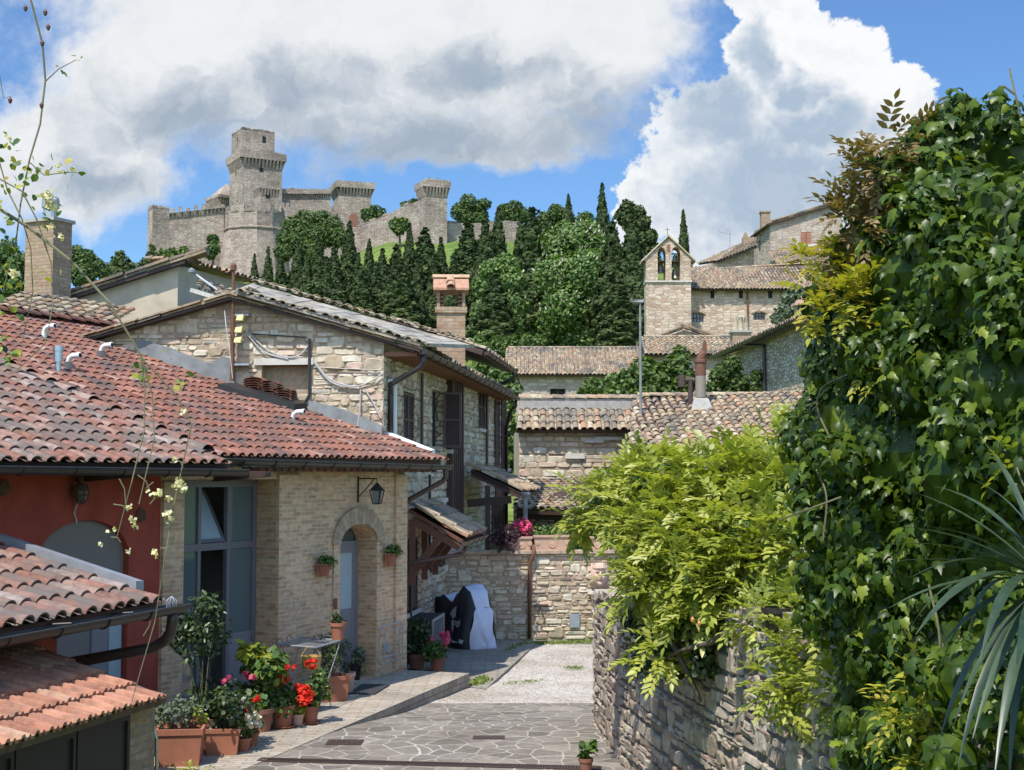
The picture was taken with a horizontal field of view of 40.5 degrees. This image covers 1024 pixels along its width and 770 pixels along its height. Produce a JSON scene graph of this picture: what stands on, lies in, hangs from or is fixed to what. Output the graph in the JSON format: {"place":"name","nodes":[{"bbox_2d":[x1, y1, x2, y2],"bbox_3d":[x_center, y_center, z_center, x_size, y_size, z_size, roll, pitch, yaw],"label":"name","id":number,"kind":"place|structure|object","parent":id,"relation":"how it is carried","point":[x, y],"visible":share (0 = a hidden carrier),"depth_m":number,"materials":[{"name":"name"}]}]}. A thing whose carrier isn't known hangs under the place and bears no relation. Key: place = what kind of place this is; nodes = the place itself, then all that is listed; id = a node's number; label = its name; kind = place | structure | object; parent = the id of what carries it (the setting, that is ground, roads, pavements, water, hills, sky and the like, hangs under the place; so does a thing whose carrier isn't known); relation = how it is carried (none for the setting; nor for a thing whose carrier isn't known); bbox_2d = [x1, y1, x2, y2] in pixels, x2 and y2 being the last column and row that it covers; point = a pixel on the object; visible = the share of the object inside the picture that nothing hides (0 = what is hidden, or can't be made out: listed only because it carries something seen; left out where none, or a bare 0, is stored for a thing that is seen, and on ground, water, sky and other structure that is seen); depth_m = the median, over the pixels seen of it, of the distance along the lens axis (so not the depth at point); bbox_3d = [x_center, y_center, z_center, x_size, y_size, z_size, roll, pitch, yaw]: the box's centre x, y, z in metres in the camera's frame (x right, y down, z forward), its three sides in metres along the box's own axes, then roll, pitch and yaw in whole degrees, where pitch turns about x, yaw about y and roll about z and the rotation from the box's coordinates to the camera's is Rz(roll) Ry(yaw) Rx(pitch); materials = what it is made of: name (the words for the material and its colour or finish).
{"place":"outdoors","nodes":[
{"label":"outdoors","id":0,"kind":"place"},
{"bbox_2d":[154,669,469,769],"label":"walkway","id":1,"kind":"structure","parent":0,"point":[408,690],"depth_m":21.46,"materials":[{"name":"beige stone"}]},
{"bbox_2d":[155,694,208,766],"bbox_3d":[-4.178,4.313,17.481,0.715,0.848,0.736,0,-4,0],"label":"potted plant","id":2,"kind":"object","parent":1,"relation":"on","point":[179,743],"visible":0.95,"depth_m":17.20,"materials":[{"name":"orange plant"}]},
{"bbox_2d":[161,590,233,754],"bbox_3d":[-4.091,3.723,18.155,0.968,2.112,0.683,1,-4,-20],"label":"potted plant","id":3,"kind":"object","parent":1,"relation":"on","point":[188,630],"visible":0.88,"depth_m":18.11,"materials":[{"name":"green plant"}]},
{"bbox_2d":[195,673,254,755],"bbox_3d":[-3.707,4.275,18.138,0.731,1.009,0.812,-2,-4,30],"label":"potted plant","id":4,"kind":"object","parent":1,"relation":"on","point":[222,738],"visible":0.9,"depth_m":17.88,"materials":[{"name":"green plant"}]},
{"bbox_2d":[234,697,261,751],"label":"potted plant","id":5,"kind":"object","parent":1,"relation":"on","point":[250,722],"visible":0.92,"depth_m":18.11,"materials":[{"name":"white plant"}]},
{"bbox_2d":[234,639,289,732],"bbox_3d":[-3.565,4.249,19.734,0.828,1.267,0.867,0,-4,0],"label":"potted plant","id":6,"kind":"object","parent":1,"relation":"on","point":[261,669],"visible":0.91,"depth_m":19.60,"materials":[{"name":"green plant"}]},
{"bbox_2d":[266,663,298,728],"bbox_3d":[-3.302,4.423,19.947,0.577,0.947,0.719,0,-4,0],"label":"potted plant","id":7,"kind":"object","parent":1,"relation":"on","point":[285,707],"visible":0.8,"depth_m":19.77,"materials":[{"name":"green plant"}]},
{"bbox_2d":[276,635,341,706],"bbox_3d":[-3.153,4.460,21.767,0.831,1.082,1.228,-1,-4,13],"label":"table","id":8,"kind":"object","parent":1,"relation":"on","point":[304,642],"visible":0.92,"depth_m":21.76,"materials":[{"name":"metal"}]},
{"bbox_2d":[329,611,345,639],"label":"potted plant","id":9,"kind":"object","parent":8,"relation":"on","point":[337,629],"visible":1,"depth_m":22.04,"materials":[{"name":"green plant"}]},
{"bbox_2d":[295,658,334,724],"bbox_3d":[-2.926,4.448,20.175,0.482,0.927,0.674,-4,-5,45],"label":"potted plant","id":10,"kind":"object","parent":1,"relation":"on","point":[307,694],"visible":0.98,"depth_m":20.09,"materials":[{"name":"red plant"}]},
{"bbox_2d":[311,631,352,702],"bbox_3d":[-2.911,4.500,22.319,0.683,1.099,0.661,-3,-5,39],"label":"potted plant","id":11,"kind":"object","parent":1,"relation":"on","point":[339,682],"visible":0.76,"depth_m":22.18,"materials":[{"name":"green plant"}]},
{"bbox_2d":[350,646,366,679],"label":"potted plant","id":12,"kind":"object","parent":1,"relation":"on","point":[358,655],"visible":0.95,"depth_m":24.42,"materials":[{"name":"green plant"}]},
{"bbox_2d":[245,703,625,769],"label":"flagstone paving","id":13,"kind":"structure","parent":0,"point":[547,733],"depth_m":18.99,"materials":[{"name":"grey stone"}]},
{"bbox_2d":[257,757,601,769],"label":"drain grate","id":14,"kind":"object","parent":13,"relation":"on","point":[427,763],"visible":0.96,"depth_m":17.33,"materials":[{"name":"brown metal"}]},
{"bbox_2d":[576,738,599,769],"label":"potted plant","id":15,"kind":"object","parent":13,"relation":"on","point":[585,759],"visible":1,"depth_m":16.84,"materials":[{"name":"green plant"}]},
{"bbox_2d":[591,589,1023,769],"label":"retaining wall","id":16,"kind":"structure","parent":13,"relation":"on","point":[664,727],"depth_m":13.54,"materials":[{"name":"grey stone"}]},
{"bbox_2d":[619,606,733,682],"bbox_3d":[1.646,2.528,13.612,0.655,0.950,2.765,2,-4,-23],"label":"shrub","id":17,"kind":"object","parent":16,"relation":"on","point":[704,666],"visible":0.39,"depth_m":13.43,"materials":[{"name":"green plant"}]},
{"bbox_2d":[539,396,838,754],"bbox_3d":[2.203,1.542,13.569,2.612,3.008,7.564,1,-4,-17],"label":"wisteria","id":18,"kind":"object","parent":16,"relation":"on","point":[688,559],"visible":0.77,"depth_m":13.35,"materials":[{"name":"green plant"}]},
{"bbox_2d":[761,590,791,633],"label":"potted plant","id":19,"kind":"object","parent":16,"relation":"on","point":[774,611],"visible":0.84,"depth_m":11.22,"materials":[{"name":"green plant"}]},
{"bbox_2d":[772,68,1023,769],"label":"ivy","id":20,"kind":"object","parent":16,"relation":"attached to","point":[945,348],"visible":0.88,"depth_m":8.51,"materials":[{"name":"green plant"}]},
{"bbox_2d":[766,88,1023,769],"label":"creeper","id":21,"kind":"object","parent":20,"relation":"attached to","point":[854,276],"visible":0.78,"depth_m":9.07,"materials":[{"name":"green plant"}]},
{"bbox_2d":[418,639,535,688],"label":"sett path","id":22,"kind":"structure","parent":0,"point":[497,663],"depth_m":28.88,"materials":[{"name":"stone"}]},
{"bbox_2d":[407,617,434,668],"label":"potted plant","id":23,"kind":"object","parent":22,"relation":"on","point":[418,633],"visible":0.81,"depth_m":27.58,"materials":[{"name":"green plant"}]},
{"bbox_2d":[407,612,444,662],"bbox_3d":[-1.867,5.340,29.406,0.652,0.897,1.480,0,-4,7],"label":"air conditioner","id":24,"kind":"object","parent":22,"relation":"on","point":[437,621],"visible":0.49,"depth_m":29.25,"materials":[{"name":"metal"}]},
{"bbox_2d":[422,629,450,670],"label":"potted plant","id":25,"kind":"object","parent":22,"relation":"on","point":[435,655],"visible":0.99,"depth_m":27.22,"materials":[{"name":"green plant"}]},
{"bbox_2d":[435,584,496,649],"bbox_3d":[-1.272,5.207,31.566,2.098,1.401,1.122,-3,-5,42],"label":"covered motorcycle","id":26,"kind":"object","parent":22,"relation":"on","point":[469,617],"visible":0.94,"depth_m":30.99,"materials":[{"name":"black fabric"}]},
{"bbox_2d":[407,641,594,702],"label":"gravel yard","id":27,"kind":"structure","parent":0,"point":[563,684],"depth_m":26.34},
{"bbox_2d":[0,0,1023,291],"label":"sky","id":28,"kind":"structure","parent":0,"point":[722,112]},
{"bbox_2d":[242,240,805,549],"bbox_3d":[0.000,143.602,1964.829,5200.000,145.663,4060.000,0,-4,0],"label":"hill ground","id":29,"kind":"structure","parent":0,"point":[450,247],"depth_m":255.28,"materials":[{"name":"green plant"}]},
{"bbox_2d":[0,239,24,297],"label":"oak tree","id":30,"kind":"object","parent":29,"relation":"on","point":[18,259],"visible":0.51,"depth_m":120.21,"materials":[{"name":"green plant"}]},
{"bbox_2d":[71,244,111,286],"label":"oak tree","id":31,"kind":"object","parent":29,"relation":"on","point":[90,265],"visible":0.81,"depth_m":140.27,"materials":[{"name":"green plant"}]},
{"bbox_2d":[0,533,190,769],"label":"tiled shed","id":32,"kind":"structure","parent":29,"relation":"on","point":[59,712],"depth_m":13.54,"materials":[{"name":"tile"}]},
{"bbox_2d":[0,714,130,769],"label":"cabinet door","id":33,"kind":"structure","parent":32,"relation":"in","point":[103,746],"depth_m":12.85,"materials":[{"name":"grey metal"}]},
{"bbox_2d":[0,0,194,701],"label":"climbing rose","id":34,"kind":"object","parent":29,"relation":"on","point":[48,206],"visible":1,"depth_m":4.57,"materials":[{"name":"plant"}]},
{"bbox_2d":[106,250,137,274],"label":"tree","id":35,"kind":"object","parent":29,"relation":"on","point":[119,263],"visible":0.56,"depth_m":180.58,"materials":[{"name":"green plant"}]},
{"bbox_2d":[0,196,266,378],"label":"plaster house","id":36,"kind":"structure","parent":29,"relation":"on","point":[161,283],"depth_m":34.32,"materials":[{"name":"beige paint"}]},
{"bbox_2d":[0,304,453,725],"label":"brick house","id":37,"kind":"structure","parent":29,"relation":"on","point":[250,545],"depth_m":22.25,"materials":[{"name":"red paint"}]},
{"bbox_2d":[71,475,89,522],"bbox_3d":[-5.678,1.479,18.251,0.259,0.676,0.232,0,-4,0],"label":"bulkhead lamp","id":38,"kind":"object","parent":37,"relation":"attached to","point":[80,492],"visible":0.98,"depth_m":18.20,"materials":[{"name":"metal"}]},
{"bbox_2d":[90,625,121,677],"bbox_3d":[-5.515,3.875,18.862,0.050,1.900,0.581,-2,-4,26],"label":"side door","id":39,"kind":"structure","parent":37,"relation":"in","point":[110,638],"depth_m":18.90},
{"bbox_2d":[181,479,257,715],"bbox_3d":[-4.763,3.236,21.620,0.490,3.532,2.626,-2,-4,26],"label":"window frame","id":40,"kind":"structure","parent":37,"relation":"in","point":[238,543],"depth_m":21.82,"materials":[{"name":"grey metal"}]},
{"bbox_2d":[243,377,295,399],"bbox_3d":[-4.669,0.100,26.874,0.970,0.515,0.497,0,-4,7],"label":"tile stack","id":41,"kind":"object","parent":37,"relation":"on","point":[264,386],"visible":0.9,"depth_m":26.76,"materials":[{"name":"red ceramic"}]},
{"bbox_2d":[147,127,374,277],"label":"castle","id":42,"kind":"structure","parent":29,"relation":"on","point":[248,210],"depth_m":289.84,"materials":[{"name":"grey stone"}]},
{"bbox_2d":[287,240,304,287],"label":"cypress tree","id":43,"kind":"object","parent":29,"relation":"on","point":[297,264],"visible":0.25,"depth_m":182.68,"materials":[{"name":"green plant"}]},
{"bbox_2d":[258,278,333,309],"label":"thicket","id":44,"kind":"object","parent":29,"relation":"on","point":[323,291],"visible":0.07,"depth_m":165.66,"materials":[{"name":"green plant"}]},
{"bbox_2d":[81,274,518,663],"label":"stone house","id":45,"kind":"structure","parent":29,"relation":"on","point":[442,399],"depth_m":27.45,"materials":[{"name":"stone"}]},
{"bbox_2d":[230,263,251,380],"bbox_3d":[-5.290,-1.229,27.149,0.390,2.303,0.310,0,-4,7],"label":"utility mast","id":46,"kind":"object","parent":45,"relation":"attached to","point":[239,317],"visible":0.99,"depth_m":27.02,"materials":[{"name":"metal"}]},
{"bbox_2d":[245,330,382,425],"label":"wall cables","id":47,"kind":"object","parent":45,"relation":"attached to","point":[309,370],"depth_m":26.92,"materials":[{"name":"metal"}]},
{"bbox_2d":[404,392,413,440],"bbox_3d":[-2.196,0.731,29.182,0.040,1.109,1.092,0,-4,7],"label":"window","id":48,"kind":"structure","parent":45,"relation":"in","point":[408,398],"depth_m":29.22,"materials":[{"name":"brown paint"}]},
{"bbox_2d":[407,539,421,618],"bbox_3d":[-2.173,4.056,29.260,0.250,1.570,1.621,0,-4,7],"label":"window","id":49,"kind":"structure","parent":45,"relation":"in","point":[414,587],"depth_m":29.52,"materials":[{"name":"brown paint"}]},
{"bbox_2d":[432,391,460,447],"bbox_3d":[-1.845,0.800,32.610,0.545,1.319,1.673,-2,-4,29],"label":"window","id":50,"kind":"structure","parent":45,"relation":"in","point":[452,400],"depth_m":33.13,"materials":[{"name":"brown paint"}]},
{"bbox_2d":[407,497,488,584],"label":"porch roof","id":51,"kind":"structure","parent":45,"relation":"attached to","point":[455,526],"depth_m":27.63,"materials":[{"name":"wood"}]},
{"bbox_2d":[272,209,345,263],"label":"oak tree","id":52,"kind":"object","parent":29,"relation":"on","point":[302,227],"visible":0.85,"depth_m":267.60,"materials":[{"name":"green plant"}]},
{"bbox_2d":[311,236,324,279],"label":"cypress tree","id":53,"kind":"object","parent":29,"relation":"on","point":[317,261],"visible":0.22,"depth_m":178.81,"materials":[{"name":"green plant"}]},
{"bbox_2d":[328,246,347,292],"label":"cypress tree","id":54,"kind":"object","parent":29,"relation":"on","point":[335,267],"visible":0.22,"depth_m":176.83,"materials":[{"name":"green plant"}]},
{"bbox_2d":[340,220,356,292],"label":"cypress tree","id":55,"kind":"object","parent":29,"relation":"on","point":[348,257],"visible":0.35,"depth_m":188.62,"materials":[{"name":"green plant"}]},
{"bbox_2d":[348,252,364,297],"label":"cypress tree","id":56,"kind":"object","parent":29,"relation":"on","point":[357,275],"visible":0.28,"depth_m":171.76,"materials":[{"name":"green plant"}]},
{"bbox_2d":[348,278,382,317],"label":"cypress tree","id":57,"kind":"object","parent":29,"relation":"on","point":[365,298],"visible":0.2,"depth_m":160.13,"materials":[{"name":"green plant"}]},
{"bbox_2d":[346,288,457,328],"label":"thicket","id":58,"kind":"object","parent":29,"relation":"on","point":[428,318],"visible":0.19,"depth_m":162.95,"materials":[{"name":"green plant"}]},
{"bbox_2d":[376,262,429,325],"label":"cypress tree","id":59,"kind":"object","parent":29,"relation":"on","point":[402,301],"visible":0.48,"depth_m":157.72,"materials":[{"name":"green plant"}]},
{"bbox_2d":[409,252,426,302],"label":"cypress tree","id":60,"kind":"object","parent":29,"relation":"on","point":[417,277],"visible":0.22,"depth_m":170.72,"materials":[{"name":"green plant"}]},
{"bbox_2d":[407,227,443,287],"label":"cypress tree","id":61,"kind":"object","parent":29,"relation":"on","point":[425,248],"visible":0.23,"depth_m":182.56,"materials":[{"name":"green plant"}]},
{"bbox_2d":[422,257,444,328],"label":"cypress tree","id":62,"kind":"object","parent":29,"relation":"on","point":[429,292],"visible":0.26,"depth_m":168.39,"materials":[{"name":"green plant"}]},
{"bbox_2d":[352,176,517,251],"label":"fortress wall","id":63,"kind":"structure","parent":29,"relation":"on","point":[428,208],"depth_m":264.88,"materials":[{"name":"stone"}]},
{"bbox_2d":[446,222,485,325],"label":"cypress tree","id":64,"kind":"object","parent":29,"relation":"on","point":[466,250],"visible":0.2,"depth_m":176.33,"materials":[{"name":"green plant"}]},
{"bbox_2d":[450,194,491,222],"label":"oak tree","id":65,"kind":"object","parent":29,"relation":"on","point":[465,209],"visible":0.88,"depth_m":286.81,"materials":[{"name":"green plant"}]},
{"bbox_2d":[466,249,483,325],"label":"cypress tree","id":66,"kind":"object","parent":29,"relation":"on","point":[471,300],"visible":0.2,"depth_m":170.54,"materials":[{"name":"green plant"}]},
{"bbox_2d":[477,215,496,261],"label":"cypress tree","id":67,"kind":"object","parent":29,"relation":"on","point":[485,241],"visible":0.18,"depth_m":187.00,"materials":[{"name":"green plant"}]},
{"bbox_2d":[465,273,522,363],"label":"cypress tree","id":68,"kind":"object","parent":29,"relation":"on","point":[494,315],"visible":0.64,"depth_m":127.46,"materials":[{"name":"green plant"}]},
{"bbox_2d":[470,361,523,495],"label":"shrub","id":69,"kind":"object","parent":29,"relation":"on","point":[496,374],"visible":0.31,"depth_m":51.84,"materials":[{"name":"green plant"}]},
{"bbox_2d":[467,251,529,337],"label":"chestnut tree","id":70,"kind":"object","parent":29,"relation":"on","point":[507,270],"visible":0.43,"depth_m":134.66,"materials":[{"name":"green plant"}]},
{"bbox_2d":[491,206,508,258],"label":"cypress tree","id":71,"kind":"object","parent":29,"relation":"on","point":[498,235],"visible":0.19,"depth_m":189.20,"materials":[{"name":"green plant"}]},
{"bbox_2d":[496,200,528,223],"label":"oak tree","id":72,"kind":"object","parent":29,"relation":"on","point":[512,211],"visible":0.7,"depth_m":291.58,"materials":[{"name":"green plant"}]},
{"bbox_2d":[483,332,547,357],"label":"shrub","id":73,"kind":"object","parent":29,"relation":"on","point":[498,344],"visible":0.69,"depth_m":100.05,"materials":[{"name":"green plant"}]},
{"bbox_2d":[515,206,552,345],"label":"cypress tree","id":74,"kind":"object","parent":29,"relation":"on","point":[528,252],"visible":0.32,"depth_m":151.67,"materials":[{"name":"green plant"}]},
{"bbox_2d":[537,203,594,236],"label":"oak tree","id":75,"kind":"object","parent":29,"relation":"on","point":[553,215],"visible":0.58,"depth_m":226.29,"materials":[{"name":"green plant"}]},
{"bbox_2d":[532,218,605,348],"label":"chestnut tree","id":76,"kind":"object","parent":29,"relation":"on","point":[571,270],"visible":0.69,"depth_m":147.33,"materials":[{"name":"green plant"}]},
{"bbox_2d":[505,346,644,413],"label":"stone house","id":77,"kind":"structure","parent":29,"relation":"on","point":[551,370],"depth_m":83.12,"materials":[{"name":"brown tile"}]},
{"bbox_2d":[514,394,642,501],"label":"stone house","id":78,"kind":"structure","parent":29,"relation":"on","point":[565,437],"depth_m":46.01,"materials":[{"name":"stone"}]},
{"bbox_2d":[575,372,618,398],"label":"shrub","id":79,"kind":"object","parent":29,"relation":"on","point":[594,386],"visible":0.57,"depth_m":61.86,"materials":[{"name":"green plant"}]},
{"bbox_2d":[594,182,609,243],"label":"cypress tree","id":80,"kind":"object","parent":29,"relation":"on","point":[602,218],"visible":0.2,"depth_m":206.54,"materials":[{"name":"green plant"}]},
{"bbox_2d":[582,220,622,344],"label":"cypress tree","id":81,"kind":"object","parent":29,"relation":"on","point":[610,259],"visible":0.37,"depth_m":140.14,"materials":[{"name":"green plant"}]},
{"bbox_2d":[588,279,643,345],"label":"cypress tree","id":82,"kind":"object","parent":29,"relation":"on","point":[618,324],"visible":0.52,"depth_m":121.37,"materials":[{"name":"green plant"}]},
{"bbox_2d":[444,544,812,641],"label":"terrace wall","id":83,"kind":"structure","parent":29,"relation":"on","point":[537,595],"depth_m":33.37,"materials":[{"name":"stone"}]},
{"bbox_2d":[482,522,520,554],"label":"shrub","id":84,"kind":"object","parent":83,"relation":"on","point":[504,539],"visible":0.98,"depth_m":32.66,"materials":[{"name":"purple plant"}]},
{"bbox_2d":[506,517,533,550],"bbox_3d":[0.193,3.605,33.684,0.743,0.794,0.568,0,-4,0],"label":"planter box","id":85,"kind":"object","parent":83,"relation":"on","point":[525,539],"visible":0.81,"depth_m":33.55,"materials":[{"name":"ceramic"}]},
{"bbox_2d":[531,524,572,549],"bbox_3d":[0.972,3.699,33.819,1.102,0.624,0.430,0,-4,-8],"label":"planter box","id":86,"kind":"object","parent":83,"relation":"on","point":[542,540],"visible":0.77,"depth_m":33.65,"materials":[{"name":"ceramic"}]},
{"bbox_2d":[587,563,607,596],"bbox_3d":[2.435,5.178,33.414,1.200,1.777,0.497,0,-4,-6],"label":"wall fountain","id":87,"kind":"object","parent":83,"relation":"attached to","point":[599,569],"depth_m":33.52,"materials":[{"name":"stone"}]},
{"bbox_2d":[611,208,645,333],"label":"cypress tree","id":88,"kind":"object","parent":29,"relation":"on","point":[630,270],"visible":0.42,"depth_m":138.01,"materials":[{"name":"green plant"}]},
{"bbox_2d":[629,299,643,414],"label":"street lamp","id":89,"kind":"object","parent":29,"relation":"on","point":[639,301],"visible":0.53,"depth_m":44.62,"materials":[{"name":"grey metal"}]},
{"bbox_2d":[612,198,661,279],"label":"tree","id":90,"kind":"object","parent":29,"relation":"on","point":[649,237],"visible":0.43,"depth_m":160.88,"materials":[{"name":"green plant"}]},
{"bbox_2d":[608,344,694,398],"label":"shrub","id":91,"kind":"object","parent":29,"relation":"on","point":[661,377],"visible":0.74,"depth_m":59.76,"materials":[{"name":"green plant"}]},
{"bbox_2d":[636,317,752,396],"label":"stone house","id":92,"kind":"structure","parent":29,"relation":"on","point":[658,347],"depth_m":81.25,"materials":[{"name":"tile"}]},
{"bbox_2d":[639,227,816,335],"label":"church","id":93,"kind":"structure","parent":29,"relation":"on","point":[715,300],"depth_m":97.98,"materials":[{"name":"stone"}]},
{"bbox_2d":[697,229,758,267],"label":"stone house","id":94,"kind":"structure","parent":29,"relation":"on","point":[741,254],"depth_m":113.38,"materials":[{"name":"tile"}]},
{"bbox_2d":[706,354,762,395],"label":"shrub","id":95,"kind":"object","parent":29,"relation":"on","point":[730,367],"visible":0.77,"depth_m":57.89,"materials":[{"name":"green plant"}]},
{"bbox_2d":[709,292,824,391],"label":"stone house","id":96,"kind":"structure","parent":29,"relation":"on","point":[773,353],"depth_m":55.82,"materials":[{"name":"stone"}]},
{"bbox_2d":[769,283,803,324],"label":"shrub","id":97,"kind":"object","parent":29,"relation":"on","point":[784,309],"visible":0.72,"depth_m":88.22,"materials":[{"name":"green plant"}]},
{"bbox_2d":[750,204,840,271],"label":"stone house","id":98,"kind":"structure","parent":29,"relation":"on","point":[774,235],"depth_m":125.81,"materials":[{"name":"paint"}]},
{"bbox_2d":[886,444,1023,769],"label":"yucca","id":99,"kind":"object","parent":29,"relation":"on","point":[1003,636],"visible":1,"depth_m":6.19,"materials":[{"name":"green plant"}]},
{"bbox_2d":[626,340,810,525],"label":"stone house","id":100,"kind":"structure","parent":0,"point":[698,409],"depth_m":44.73,"materials":[{"name":"tile"}]},
{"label":"terrace floor","id":101,"kind":"structure","parent":0,"visible":0},
{"bbox_2d":[466,462,540,549],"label":"porch roof","id":102,"kind":"structure","parent":101,"relation":"on","point":[505,481],"depth_m":35.19,"materials":[{"name":"wood"}]},
{"bbox_2d":[511,472,613,535],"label":"lean to","id":103,"kind":"object","parent":101,"relation":"on","point":[541,500],"visible":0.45,"depth_m":41.05,"materials":[{"name":"tile"}]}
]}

